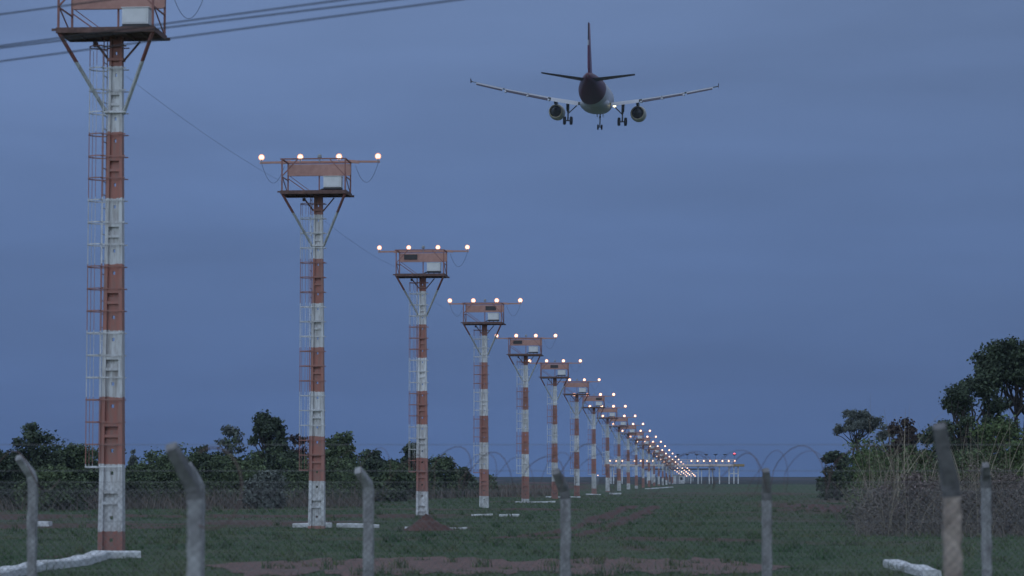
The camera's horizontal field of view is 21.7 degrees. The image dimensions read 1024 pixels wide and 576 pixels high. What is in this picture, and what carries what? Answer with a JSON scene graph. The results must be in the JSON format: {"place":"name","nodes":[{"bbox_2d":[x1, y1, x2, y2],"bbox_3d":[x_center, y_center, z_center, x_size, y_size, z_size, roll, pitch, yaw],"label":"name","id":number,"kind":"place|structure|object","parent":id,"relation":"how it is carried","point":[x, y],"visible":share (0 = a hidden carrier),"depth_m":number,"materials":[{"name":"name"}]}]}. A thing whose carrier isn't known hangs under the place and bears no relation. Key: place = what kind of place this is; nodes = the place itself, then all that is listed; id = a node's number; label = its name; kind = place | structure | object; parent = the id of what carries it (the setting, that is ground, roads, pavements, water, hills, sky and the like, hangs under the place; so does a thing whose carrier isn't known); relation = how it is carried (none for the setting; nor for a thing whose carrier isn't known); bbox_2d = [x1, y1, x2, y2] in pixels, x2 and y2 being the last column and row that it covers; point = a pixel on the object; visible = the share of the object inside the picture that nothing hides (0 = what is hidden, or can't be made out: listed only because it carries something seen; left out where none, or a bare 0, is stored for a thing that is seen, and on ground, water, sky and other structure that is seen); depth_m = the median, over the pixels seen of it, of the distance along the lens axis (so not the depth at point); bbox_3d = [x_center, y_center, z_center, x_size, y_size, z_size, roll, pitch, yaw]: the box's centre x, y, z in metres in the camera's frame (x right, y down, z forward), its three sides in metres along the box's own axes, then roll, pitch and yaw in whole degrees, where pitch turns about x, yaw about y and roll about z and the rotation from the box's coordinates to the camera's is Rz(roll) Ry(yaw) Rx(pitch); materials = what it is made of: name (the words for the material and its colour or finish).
{"place":"outdoors","nodes":[
{"label":"outdoors","id":0,"kind":"place"},
{"bbox_2d":[0,0,107,14],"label":"power line","id":1,"kind":"object","parent":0,"point":[53,7],"visible":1,"depth_m":27.84,"materials":[{"name":"black metal"}]},
{"bbox_2d":[0,0,342,45],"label":"power line","id":2,"kind":"object","parent":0,"point":[173,22],"visible":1,"depth_m":26.80,"materials":[{"name":"black metal"}]},
{"bbox_2d":[0,0,393,48],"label":"power line","id":3,"kind":"object","parent":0,"point":[199,23],"visible":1,"depth_m":26.72,"materials":[{"name":"black metal"}]},
{"bbox_2d":[0,0,457,61],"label":"power line","id":4,"kind":"object","parent":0,"point":[233,29],"visible":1,"depth_m":26.25,"materials":[{"name":"black metal"}]},
{"bbox_2d":[0,480,551,510],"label":"dry grass","id":5,"kind":"structure","parent":0,"point":[182,505],"depth_m":150.93,"materials":[{"name":"plant"}]},
{"bbox_2d":[206,556,805,575],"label":"dirt path","id":6,"kind":"structure","parent":0,"point":[439,564],"depth_m":52.63,"materials":[{"name":"brown soil"}]},
{"bbox_2d":[0,477,1023,575],"bbox_3d":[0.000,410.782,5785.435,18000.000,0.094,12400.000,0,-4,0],"label":"ground","id":7,"kind":"structure","parent":0,"point":[795,486],"depth_m":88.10,"materials":[{"name":"green plant"}]},
{"bbox_2d":[0,449,24,508],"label":"shrub","id":8,"kind":"object","parent":7,"relation":"on","point":[7,483],"visible":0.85,"depth_m":139.32,"materials":[{"name":"green plant"}]},
{"bbox_2d":[5,421,69,495],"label":"tree","id":9,"kind":"object","parent":7,"relation":"on","point":[34,457],"visible":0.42,"depth_m":144.13,"materials":[{"name":"green plant"}]},
{"bbox_2d":[38,522,51,525],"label":"concrete kerb","id":10,"kind":"structure","parent":7,"relation":"on","point":[41,524],"depth_m":93.85,"materials":[{"name":"white concrete"}]},
{"bbox_2d":[10,463,97,510],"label":"shrub","id":11,"kind":"object","parent":7,"relation":"on","point":[50,476],"visible":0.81,"depth_m":136.69,"materials":[{"name":"green plant"}]},
{"bbox_2d":[0,550,140,575],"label":"concrete kerb","id":12,"kind":"structure","parent":7,"relation":"on","point":[88,559],"depth_m":52.30,"materials":[{"name":"white concrete"}]},
{"bbox_2d":[53,442,98,498],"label":"tree","id":13,"kind":"object","parent":7,"relation":"on","point":[76,454],"visible":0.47,"depth_m":149.30,"materials":[{"name":"green plant"}]},
{"bbox_2d":[89,468,149,503],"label":"shrub","id":14,"kind":"object","parent":7,"relation":"on","point":[130,487],"visible":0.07,"depth_m":151.13,"materials":[{"name":"green plant"}]},
{"bbox_2d":[51,0,202,550],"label":"approach light tower","id":15,"kind":"structure","parent":7,"relation":"on","point":[135,13],"depth_m":60.06,"materials":[{"name":"metal"}]},
{"bbox_2d":[126,449,137,468],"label":"tree","id":16,"kind":"object","parent":7,"relation":"on","point":[132,458],"visible":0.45,"depth_m":229.37,"materials":[{"name":"green plant"}]},
{"bbox_2d":[150,454,206,500],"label":"tree","id":17,"kind":"object","parent":7,"relation":"on","point":[163,474],"visible":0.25,"depth_m":156.94,"materials":[{"name":"green plant"}]},
{"bbox_2d":[188,445,225,482],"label":"tree","id":18,"kind":"object","parent":7,"relation":"on","point":[204,462],"visible":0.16,"depth_m":164.15,"materials":[{"name":"green plant"}]},
{"bbox_2d":[210,424,247,456],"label":"tree","id":19,"kind":"object","parent":7,"relation":"on","point":[230,430],"visible":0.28,"depth_m":171.71,"materials":[{"name":"green plant"}]},
{"bbox_2d":[205,453,264,503],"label":"shrub","id":20,"kind":"object","parent":7,"relation":"on","point":[231,467],"visible":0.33,"depth_m":158.68,"materials":[{"name":"green plant"}]},
{"bbox_2d":[12,430,497,506],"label":"undergrowth","id":21,"kind":"object","parent":7,"relation":"on","point":[347,479],"visible":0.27,"depth_m":159.51,"materials":[{"name":"green plant"}]},
{"bbox_2d":[240,469,290,508],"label":"shrub","id":22,"kind":"object","parent":7,"relation":"on","point":[266,481],"visible":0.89,"depth_m":145.10,"materials":[{"name":"green plant"}]},
{"bbox_2d":[241,409,291,467],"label":"tree","id":23,"kind":"object","parent":7,"relation":"on","point":[267,428],"visible":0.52,"depth_m":171.34,"materials":[{"name":"green plant"}]},
{"bbox_2d":[258,448,308,495],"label":"shrub","id":24,"kind":"object","parent":7,"relation":"on","point":[289,454],"visible":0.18,"depth_m":168.84,"materials":[{"name":"green plant"}]},
{"bbox_2d":[288,433,308,462],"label":"tree","id":25,"kind":"object","parent":7,"relation":"on","point":[294,441],"visible":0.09,"depth_m":177.79,"materials":[{"name":"green plant"}]},
{"bbox_2d":[292,522,331,527],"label":"concrete kerb","id":26,"kind":"structure","parent":7,"relation":"on","point":[329,525],"depth_m":91.99,"materials":[{"name":"white concrete"}]},
{"bbox_2d":[258,153,380,528],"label":"approach light tower","id":27,"kind":"structure","parent":7,"relation":"on","point":[332,173],"depth_m":90.01,"materials":[{"name":"metal"}]},
{"bbox_2d":[129,78,281,181],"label":"tower cable","id":28,"kind":"object","parent":27,"relation":"hanging from","point":[198,129],"visible":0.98,"depth_m":70.95,"materials":[{"name":"black metal"}]},
{"bbox_2d":[307,454,361,491],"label":"shrub","id":29,"kind":"object","parent":7,"relation":"on","point":[331,459],"visible":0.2,"depth_m":174.67,"materials":[{"name":"green plant"}]},
{"bbox_2d":[325,431,359,479],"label":"tree","id":30,"kind":"object","parent":7,"relation":"on","point":[346,438],"visible":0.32,"depth_m":181.20,"materials":[{"name":"green plant"}]},
{"bbox_2d":[336,523,379,527],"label":"concrete kerb","id":31,"kind":"structure","parent":7,"relation":"on","point":[351,525],"depth_m":92.02,"materials":[{"name":"white concrete"}]},
{"bbox_2d":[357,449,406,478],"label":"tree","id":32,"kind":"object","parent":7,"relation":"on","point":[375,462],"visible":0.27,"depth_m":194.41,"materials":[{"name":"green plant"}]},
{"bbox_2d":[372,460,422,500],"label":"shrub","id":33,"kind":"object","parent":7,"relation":"on","point":[403,481],"visible":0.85,"depth_m":188.51,"materials":[{"name":"green plant"}]},
{"bbox_2d":[399,441,433,489],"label":"tree","id":34,"kind":"object","parent":7,"relation":"on","point":[407,455],"visible":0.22,"depth_m":213.19,"materials":[{"name":"green plant"}]},
{"bbox_2d":[377,245,469,514],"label":"approach light tower","id":35,"kind":"structure","parent":7,"relation":"on","point":[433,259],"depth_m":119.93,"materials":[{"name":"metal"}]},
{"bbox_2d":[404,514,453,530],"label":"earth mound","id":36,"kind":"object","parent":7,"relation":"on","point":[413,527],"visible":0.72,"depth_m":88.09,"materials":[{"name":"brown soil"}]},
{"bbox_2d":[428,453,464,493],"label":"tree","id":37,"kind":"object","parent":7,"relation":"on","point":[445,470],"visible":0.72,"depth_m":220.71,"materials":[{"name":"green plant"}]},
{"bbox_2d":[451,467,477,495],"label":"shrub","id":38,"kind":"object","parent":7,"relation":"on","point":[471,482],"visible":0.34,"depth_m":230.86,"materials":[{"name":"green plant"}]},
{"bbox_2d":[448,298,522,507],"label":"approach light tower","id":39,"kind":"structure","parent":7,"relation":"on","point":[495,306],"depth_m":149.84,"materials":[{"name":"metal"}]},
{"bbox_2d":[499,514,519,516],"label":"concrete kerb","id":40,"kind":"structure","parent":7,"relation":"on","point":[504,515],"depth_m":115.24,"materials":[{"name":"white concrete"}]},
{"bbox_2d":[0,422,1023,575],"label":"perimeter fence","id":41,"kind":"object","parent":7,"relation":"on","point":[952,557],"visible":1,"depth_m":19.84,"materials":[{"name":"metal"}]},
{"bbox_2d":[495,334,556,502],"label":"approach light tower","id":42,"kind":"structure","parent":7,"relation":"on","point":[533,345],"depth_m":179.70,"materials":[{"name":"metal"}]},
{"bbox_2d":[515,501,554,502],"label":"concrete kerb","id":43,"kind":"structure","parent":7,"relation":"on","point":[537,501],"depth_m":179.61,"materials":[{"name":"white concrete"}]},
{"bbox_2d":[528,359,581,498],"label":"approach light tower","id":44,"kind":"structure","parent":7,"relation":"on","point":[560,375],"depth_m":209.68,"materials":[{"name":"metal"}]},
{"bbox_2d":[557,378,600,495],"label":"approach light tower","id":45,"kind":"structure","parent":7,"relation":"on","point":[577,440],"depth_m":239.53,"materials":[{"name":"metal"}]},
{"bbox_2d":[573,393,614,493],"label":"approach light tower","id":46,"kind":"structure","parent":7,"relation":"on","point":[593,449],"depth_m":269.44,"materials":[{"name":"metal"}]},
{"bbox_2d":[588,405,626,491],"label":"approach light tower","id":47,"kind":"structure","parent":7,"relation":"on","point":[606,430],"depth_m":299.40,"materials":[{"name":"metal"}]},
{"bbox_2d":[602,415,635,490],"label":"approach light tower","id":48,"kind":"structure","parent":7,"relation":"on","point":[623,424],"depth_m":329.21,"materials":[{"name":"metal"}]},
{"bbox_2d":[612,423,643,488],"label":"approach light tower","id":49,"kind":"structure","parent":7,"relation":"on","point":[632,427],"depth_m":359.19,"materials":[{"name":"metal"}]},
{"bbox_2d":[622,430,650,487],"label":"approach light tower","id":50,"kind":"structure","parent":7,"relation":"on","point":[635,454],"depth_m":389.06,"materials":[{"name":"paint"}]},
{"bbox_2d":[630,436,656,487],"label":"approach light tower","id":51,"kind":"structure","parent":7,"relation":"on","point":[647,441],"depth_m":419.02,"materials":[{"name":"paint"}]},
{"bbox_2d":[637,441,661,486],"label":"approach light tower","id":52,"kind":"structure","parent":7,"relation":"on","point":[648,460],"depth_m":448.92,"materials":[{"name":"paint"}]},
{"bbox_2d":[649,445,665,485],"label":"approach light tower","id":53,"kind":"structure","parent":7,"relation":"on","point":[656,453],"depth_m":478.80,"materials":[{"name":"paint"}]},
{"bbox_2d":[653,449,669,485],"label":"approach light tower","id":54,"kind":"structure","parent":7,"relation":"on","point":[659,464],"depth_m":508.74,"materials":[{"name":"paint"}]},
{"bbox_2d":[652,453,672,484],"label":"approach light tower","id":55,"kind":"structure","parent":7,"relation":"on","point":[666,456],"depth_m":538.68,"materials":[{"name":"metal"}]},
{"bbox_2d":[656,456,675,484],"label":"approach light tower","id":56,"kind":"structure","parent":7,"relation":"on","point":[668,458],"depth_m":568.63,"materials":[{"name":"metal"}]},
{"bbox_2d":[664,459,678,483],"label":"approach light tower","id":57,"kind":"structure","parent":7,"relation":"on","point":[671,465],"depth_m":598.40,"materials":[{"name":"metal"}]},
{"bbox_2d":[668,461,681,483],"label":"approach light tower","id":58,"kind":"structure","parent":7,"relation":"on","point":[672,474],"depth_m":628.40,"materials":[{"name":"metal"}]},
{"bbox_2d":[610,453,743,483],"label":"light gantry","id":59,"kind":"object","parent":7,"relation":"on","point":[728,465],"visible":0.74,"depth_m":638.68,"materials":[{"name":"metal"}]},
{"bbox_2d":[673,475,683,483],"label":"equipment hut","id":60,"kind":"object","parent":7,"relation":"on","point":[678,479],"visible":0.84,"depth_m":652.11,"materials":[{"name":"concrete"}]},
{"bbox_2d":[644,468,714,483],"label":"short crossbar","id":61,"kind":"object","parent":7,"relation":"on","point":[690,469],"visible":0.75,"depth_m":670.07,"materials":[{"name":"metal"}]},
{"bbox_2d":[815,450,854,499],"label":"shrub","id":62,"kind":"object","parent":7,"relation":"on","point":[829,457],"visible":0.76,"depth_m":197.27,"materials":[{"name":"green plant"}]},
{"bbox_2d":[832,409,883,465],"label":"tree","id":63,"kind":"object","parent":7,"relation":"on","point":[858,420],"visible":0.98,"depth_m":204.09,"materials":[{"name":"green plant"}]},
{"bbox_2d":[836,450,879,491],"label":"shrub","id":64,"kind":"object","parent":7,"relation":"on","point":[847,479],"visible":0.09,"depth_m":164.34,"materials":[{"name":"green plant"}]},
{"bbox_2d":[846,453,899,503],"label":"shrub","id":65,"kind":"object","parent":7,"relation":"on","point":[887,459],"visible":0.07,"depth_m":127.38,"materials":[{"name":"green plant"}]},
{"bbox_2d":[859,485,902,529],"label":"shrub","id":66,"kind":"object","parent":7,"relation":"on","point":[888,491],"visible":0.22,"depth_m":85.43,"materials":[{"name":"green plant"}]},
{"bbox_2d":[875,422,895,451],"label":"tree","id":67,"kind":"object","parent":7,"relation":"on","point":[879,436],"visible":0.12,"depth_m":191.49,"materials":[{"name":"green plant"}]},
{"bbox_2d":[886,417,920,463],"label":"tree","id":68,"kind":"object","parent":7,"relation":"on","point":[906,423],"visible":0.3,"depth_m":151.39,"materials":[{"name":"green plant"}]},
{"bbox_2d":[883,559,941,575],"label":"concrete kerb","id":69,"kind":"structure","parent":7,"relation":"on","point":[914,567],"depth_m":48.06,"materials":[{"name":"white concrete"}]},
{"bbox_2d":[891,442,936,480],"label":"shrub","id":70,"kind":"object","parent":7,"relation":"on","point":[915,450],"visible":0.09,"depth_m":119.67,"materials":[{"name":"green plant"}]},
{"bbox_2d":[888,471,942,532],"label":"shrub","id":71,"kind":"object","parent":7,"relation":"on","point":[915,476],"visible":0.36,"depth_m":83.53,"materials":[{"name":"green plant"}]},
{"bbox_2d":[823,455,1023,537],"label":"dry brush","id":72,"kind":"object","parent":7,"relation":"on","point":[964,517],"visible":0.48,"depth_m":79.33,"materials":[{"name":"plant"}]},
{"bbox_2d":[841,431,1018,501],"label":"undergrowth","id":73,"kind":"object","parent":7,"relation":"on","point":[859,461],"visible":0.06,"depth_m":103.94,"materials":[{"name":"green plant"}]},
{"bbox_2d":[914,424,955,451],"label":"tree","id":74,"kind":"object","parent":7,"relation":"on","point":[930,434],"visible":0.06,"depth_m":141.69,"materials":[{"name":"green plant"}]},
{"bbox_2d":[929,382,981,464],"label":"tree","id":75,"kind":"object","parent":7,"relation":"on","point":[959,399],"visible":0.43,"depth_m":115.65,"materials":[{"name":"green plant"}]},
{"bbox_2d":[928,448,991,495],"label":"shrub","id":76,"kind":"object","parent":7,"relation":"on","point":[975,457],"visible":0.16,"depth_m":97.41,"materials":[{"name":"green plant"}]},
{"bbox_2d":[941,488,980,532],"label":"shrub","id":77,"kind":"object","parent":7,"relation":"on","point":[968,508],"visible":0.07,"depth_m":81.46,"materials":[{"name":"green plant"}]},
{"bbox_2d":[952,368,1012,451],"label":"tree","id":78,"kind":"object","parent":7,"relation":"on","point":[982,388],"visible":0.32,"depth_m":119.66,"materials":[{"name":"green plant"}]},
{"bbox_2d":[965,414,1023,481],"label":"shrub","id":79,"kind":"object","parent":7,"relation":"on","point":[1016,432],"visible":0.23,"depth_m":105.53,"materials":[{"name":"green plant"}]},
{"bbox_2d":[966,334,1023,476],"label":"tree","id":80,"kind":"object","parent":7,"relation":"on","point":[1003,359],"visible":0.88,"depth_m":121.11,"materials":[{"name":"green plant"}]},
{"bbox_2d":[980,472,1023,532],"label":"shrub","id":81,"kind":"object","parent":7,"relation":"on","point":[1013,476],"visible":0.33,"depth_m":82.53,"materials":[{"name":"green plant"}]},
{"bbox_2d":[997,439,1023,503],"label":"shrub","id":82,"kind":"object","parent":7,"relation":"on","point":[1017,461],"visible":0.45,"depth_m":95.77,"materials":[{"name":"green plant"}]},
{"bbox_2d":[0,0,1023,476],"label":"sky","id":83,"kind":"structure","parent":0,"point":[795,242],"materials":[{"name":"blue"}]},
{"bbox_2d":[470,22,718,129],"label":"airliner","id":84,"kind":"object","parent":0,"point":[596,94],"visible":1,"depth_m":367.74,"materials":[{"name":"paint"}]},
{"bbox_2d":[808,408,1023,536],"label":"tall dry grass","id":85,"kind":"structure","parent":0,"point":[908,471],"depth_m":84.73,"materials":[{"name":"plant"}]}
]}

